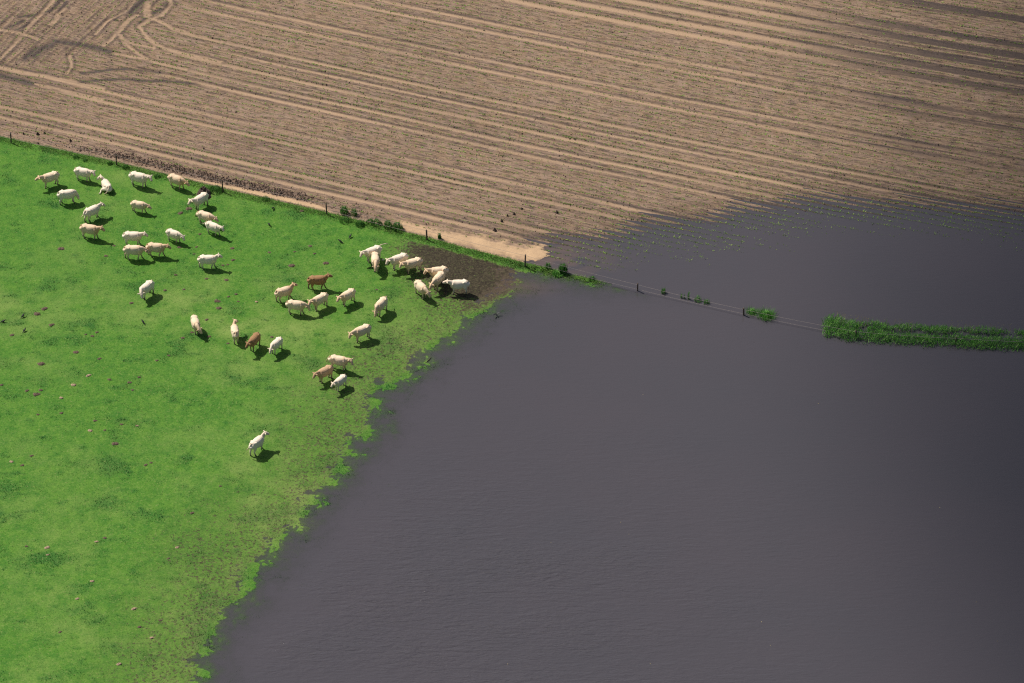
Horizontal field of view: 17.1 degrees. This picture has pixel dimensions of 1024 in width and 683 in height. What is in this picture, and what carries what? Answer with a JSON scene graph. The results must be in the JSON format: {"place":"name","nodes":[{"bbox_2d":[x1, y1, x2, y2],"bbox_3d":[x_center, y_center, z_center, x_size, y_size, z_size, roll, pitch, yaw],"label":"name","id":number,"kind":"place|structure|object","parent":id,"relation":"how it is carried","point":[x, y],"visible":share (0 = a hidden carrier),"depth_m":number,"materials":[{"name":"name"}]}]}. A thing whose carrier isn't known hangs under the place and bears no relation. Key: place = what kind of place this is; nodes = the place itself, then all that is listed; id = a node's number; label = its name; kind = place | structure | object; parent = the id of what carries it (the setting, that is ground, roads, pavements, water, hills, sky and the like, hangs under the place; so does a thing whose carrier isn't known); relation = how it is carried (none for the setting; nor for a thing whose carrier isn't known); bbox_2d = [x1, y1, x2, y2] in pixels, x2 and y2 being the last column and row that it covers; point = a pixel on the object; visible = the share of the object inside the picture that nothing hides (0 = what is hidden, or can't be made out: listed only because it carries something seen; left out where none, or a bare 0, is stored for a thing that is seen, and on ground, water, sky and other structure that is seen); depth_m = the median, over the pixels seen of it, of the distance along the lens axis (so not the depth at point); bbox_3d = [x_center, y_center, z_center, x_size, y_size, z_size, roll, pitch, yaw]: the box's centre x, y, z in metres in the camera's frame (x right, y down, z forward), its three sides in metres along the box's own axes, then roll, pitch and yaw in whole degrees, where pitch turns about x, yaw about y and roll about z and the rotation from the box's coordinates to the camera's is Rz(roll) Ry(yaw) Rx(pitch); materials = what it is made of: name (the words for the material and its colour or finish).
{"place":"outdoors","nodes":[
{"label":"outdoors","id":0,"kind":"place"},
{"bbox_2d":[0,136,616,682],"bbox_3d":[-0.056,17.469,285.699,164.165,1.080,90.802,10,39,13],"label":"pasture","id":1,"kind":"structure","parent":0,"point":[160,449],"depth_m":301.69,"materials":[{"name":"green plant"}]},
{"bbox_2d":[35,171,59,187],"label":"cow","id":2,"kind":"object","parent":1,"relation":"on","point":[46,178],"visible":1,"depth_m":325.37},
{"bbox_2d":[57,189,79,204],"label":"cow","id":3,"kind":"object","parent":1,"relation":"on","point":[67,194],"visible":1,"depth_m":323.22},
{"bbox_2d":[74,167,95,181],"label":"cow","id":4,"kind":"object","parent":1,"relation":"on","point":[83,172],"visible":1,"depth_m":326.11},
{"bbox_2d":[79,223,104,239],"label":"cow","id":5,"kind":"object","parent":1,"relation":"on","point":[84,228],"visible":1,"depth_m":318.69},
{"bbox_2d":[81,202,105,221],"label":"cow","id":6,"kind":"object","parent":1,"relation":"on","point":[90,211],"visible":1,"depth_m":321.14},
{"bbox_2d":[97,174,111,193],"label":"cow","id":7,"kind":"object","parent":1,"relation":"on","point":[106,185],"visible":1,"depth_m":325.29},
{"bbox_2d":[122,231,147,244],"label":"cow","id":8,"kind":"object","parent":1,"relation":"on","point":[127,236],"visible":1,"depth_m":317.94},
{"bbox_2d":[123,244,149,259],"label":"cow","id":9,"kind":"object","parent":1,"relation":"on","point":[129,249],"visible":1,"depth_m":316.23},
{"bbox_2d":[128,171,152,187],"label":"cow","id":10,"kind":"object","parent":1,"relation":"on","point":[139,177],"visible":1,"depth_m":325.25},
{"bbox_2d":[130,200,151,212],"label":"cow","id":11,"kind":"object","parent":1,"relation":"on","point":[134,204],"visible":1,"depth_m":322.12},
{"bbox_2d":[138,280,154,299],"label":"cow","id":12,"kind":"object","parent":1,"relation":"on","point":[146,287],"visible":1,"depth_m":311.63},
{"bbox_2d":[146,242,170,256],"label":"cow","id":13,"kind":"object","parent":1,"relation":"on","point":[159,248],"visible":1,"depth_m":316.56},
{"bbox_2d":[165,228,185,242],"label":"cow","id":14,"kind":"object","parent":1,"relation":"on","point":[173,234],"visible":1,"depth_m":318.41},
{"bbox_2d":[167,173,189,189],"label":"cow","id":15,"kind":"object","parent":1,"relation":"on","point":[174,178],"visible":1,"depth_m":325.09},
{"bbox_2d":[191,314,201,334],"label":"cow","id":16,"kind":"object","parent":1,"relation":"on","point":[195,322],"visible":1,"depth_m":307.42},
{"bbox_2d":[188,192,208,210],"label":"cow","id":17,"kind":"object","parent":1,"relation":"on","point":[199,199],"visible":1,"depth_m":322.58},
{"bbox_2d":[197,186,211,198],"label":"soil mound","id":18,"kind":"object","parent":1,"relation":"on","point":[203,189],"visible":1,"depth_m":324.87,"materials":[{"name":"brown soil"}]},
{"bbox_2d":[195,210,218,223],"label":"cow","id":19,"kind":"object","parent":1,"relation":"on","point":[204,215],"visible":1,"depth_m":320.50},
{"bbox_2d":[197,253,222,269],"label":"cow","id":20,"kind":"object","parent":1,"relation":"on","point":[202,259],"visible":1,"depth_m":315.13},
{"bbox_2d":[202,221,224,235],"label":"cow","id":21,"kind":"object","parent":1,"relation":"on","point":[213,227],"visible":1,"depth_m":319.32},
{"bbox_2d":[209,185,221,194],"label":"weed bush","id":22,"kind":"object","parent":1,"relation":"on","point":[218,188],"visible":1,"depth_m":325.45,"materials":[{"name":"green plant"}]},
{"bbox_2d":[231,319,238,343],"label":"cow","id":23,"kind":"object","parent":1,"relation":"on","point":[234,330],"visible":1,"depth_m":306.65},
{"bbox_2d":[245,332,260,351],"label":"cow","id":24,"kind":"object","parent":1,"relation":"on","point":[254,339],"visible":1,"depth_m":305.62},
{"bbox_2d":[247,430,269,455],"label":"cow","id":25,"kind":"object","parent":1,"relation":"on","point":[256,443],"visible":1,"depth_m":294.36},
{"bbox_2d":[267,336,282,354],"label":"cow","id":26,"kind":"object","parent":1,"relation":"on","point":[276,343],"visible":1,"depth_m":305.34},
{"bbox_2d":[274,282,297,302],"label":"cow","id":27,"kind":"object","parent":1,"relation":"on","point":[283,291],"visible":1,"depth_m":311.32},
{"bbox_2d":[285,299,310,314],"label":"cow","id":28,"kind":"object","parent":1,"relation":"on","point":[290,304],"visible":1,"depth_m":309.67},
{"bbox_2d":[307,292,328,310],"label":"cow","id":29,"kind":"object","parent":1,"relation":"on","point":[319,299],"visible":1,"depth_m":310.37},
{"bbox_2d":[307,272,332,290],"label":"cow","id":30,"kind":"object","parent":1,"relation":"on","point":[312,280],"visible":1,"depth_m":312.63},
{"bbox_2d":[312,365,333,382],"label":"cow","id":31,"kind":"object","parent":1,"relation":"on","point":[323,372],"visible":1,"depth_m":302.29},
{"bbox_2d":[331,374,346,391],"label":"cow","id":32,"kind":"object","parent":1,"relation":"on","point":[341,379],"visible":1,"depth_m":301.61},
{"bbox_2d":[326,354,353,370],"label":"cow","id":33,"kind":"object","parent":1,"relation":"on","point":[338,360],"visible":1,"depth_m":303.47},
{"bbox_2d":[339,216,351,224],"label":"weed bush","id":34,"kind":"object","parent":1,"relation":"on","point":[347,218],"visible":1,"depth_m":321.72,"materials":[{"name":"green plant"}]},
{"bbox_2d":[336,288,355,306],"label":"cow","id":35,"kind":"object","parent":1,"relation":"on","point":[346,295],"visible":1,"depth_m":310.93},
{"bbox_2d":[348,324,371,342],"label":"cow","id":36,"kind":"object","parent":1,"relation":"on","point":[359,331],"visible":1,"depth_m":306.79},
{"bbox_2d":[355,220,364,226],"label":"weed bush","id":37,"kind":"object","parent":1,"relation":"on","point":[360,223],"visible":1,"depth_m":321.17,"materials":[{"name":"green plant"}]},
{"bbox_2d":[359,243,387,262],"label":"cow","id":38,"kind":"object","parent":1,"relation":"on","point":[367,252],"visible":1,"depth_m":316.07},
{"bbox_2d":[371,251,379,271],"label":"cow","id":39,"kind":"object","parent":1,"relation":"on","point":[375,260],"visible":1,"depth_m":314.86},
{"bbox_2d":[373,296,387,316],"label":"cow","id":40,"kind":"object","parent":1,"relation":"on","point":[381,304],"visible":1,"depth_m":309.77},
{"bbox_2d":[385,253,408,270],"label":"cow","id":41,"kind":"object","parent":1,"relation":"on","point":[396,259],"visible":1,"depth_m":315.12},
{"bbox_2d":[399,257,422,273],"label":"cow","id":42,"kind":"object","parent":1,"relation":"on","point":[412,263],"visible":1,"depth_m":314.71},
{"bbox_2d":[414,279,430,299],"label":"cow","id":43,"kind":"object","parent":1,"relation":"on","point":[420,286],"visible":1,"depth_m":311.89},
{"bbox_2d":[423,265,448,279],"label":"cow","id":44,"kind":"object","parent":1,"relation":"on","point":[432,271],"visible":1,"depth_m":313.76},
{"bbox_2d":[429,270,444,290],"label":"cow","id":45,"kind":"object","parent":1,"relation":"on","point":[438,278],"visible":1,"depth_m":312.93},
{"bbox_2d":[442,279,469,293],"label":"cow","id":46,"kind":"object","parent":1,"relation":"on","point":[464,284],"visible":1,"depth_m":312.43},
{"bbox_2d":[1,131,1013,345],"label":"wire fence","id":47,"kind":"object","parent":1,"relation":"on","point":[743,313],"visible":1,"depth_m":318.31,"materials":[{"name":"brown wood"}]},
{"bbox_2d":[552,269,564,277],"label":"grass tuft","id":48,"kind":"object","parent":1,"relation":"on","point":[556,272],"visible":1,"depth_m":315.55,"materials":[{"name":"green plant"}]},
{"bbox_2d":[558,262,567,274],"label":"weed bush","id":49,"kind":"object","parent":1,"relation":"on","point":[563,268],"visible":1,"depth_m":315.54,"materials":[{"name":"green plant"}]},
{"bbox_2d":[0,0,1023,277],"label":"field","id":50,"kind":"structure","parent":0,"point":[330,112],"depth_m":337.77,"materials":[{"name":"soil"}]},
{"bbox_2d":[340,205,348,215],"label":"weed bush","id":51,"kind":"object","parent":50,"relation":"on","point":[343,212],"visible":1,"depth_m":322.65,"materials":[{"name":"green plant"}]},
{"bbox_2d":[371,218,381,226],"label":"weed bush","id":52,"kind":"object","parent":50,"relation":"on","point":[378,221],"visible":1,"depth_m":321.34,"materials":[{"name":"green plant"}]},
{"bbox_2d":[383,219,392,228],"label":"weed bush","id":53,"kind":"object","parent":50,"relation":"on","point":[387,223],"visible":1,"depth_m":320.92,"materials":[{"name":"green plant"}]},
{"bbox_2d":[392,220,403,230],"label":"weed bush","id":54,"kind":"object","parent":50,"relation":"on","point":[398,226],"visible":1,"depth_m":320.64,"materials":[{"name":"green plant"}]},
{"bbox_2d":[0,0,1023,246],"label":"soil crumbs","id":55,"kind":"object","parent":50,"relation":"on","point":[186,170],"visible":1,"depth_m":331.25,"materials":[{"name":"brown soil"}]},
{"bbox_2d":[0,0,1023,267],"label":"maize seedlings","id":56,"kind":"object","parent":50,"relation":"on","point":[554,110],"visible":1,"depth_m":336.77,"materials":[{"name":"green plant"}]},
{"bbox_2d":[694,295,701,301],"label":"weed bush","id":57,"kind":"object","parent":50,"relation":"on","point":[697,297],"visible":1,"depth_m":312.43,"materials":[{"name":"green plant"}]},
{"bbox_2d":[745,304,759,315],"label":"grass tuft","id":58,"kind":"object","parent":50,"relation":"on","point":[751,310],"visible":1,"depth_m":311.04,"materials":[{"name":"green plant"}]},
{"bbox_2d":[754,307,777,320],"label":"grass tuft","id":59,"kind":"object","parent":50,"relation":"on","point":[764,315],"visible":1,"depth_m":310.57,"materials":[{"name":"green plant"}]},
{"bbox_2d":[187,187,1023,682],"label":"water","id":60,"kind":"structure","parent":0,"point":[611,481],"depth_m":292.13,"materials":[{"name":"grey liquid"}]},
{"bbox_2d":[821,313,1023,351],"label":"reed bank","id":61,"kind":"structure","parent":60,"relation":"in","point":[829,323],"depth_m":308.11,"materials":[{"name":"green plant"}]},
{"bbox_2d":[837,314,1011,332],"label":"seed heads","id":62,"kind":"object","parent":61,"relation":"on","point":[911,322],"visible":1,"depth_m":308.69,"materials":[{"name":"green plant"}]}
]}

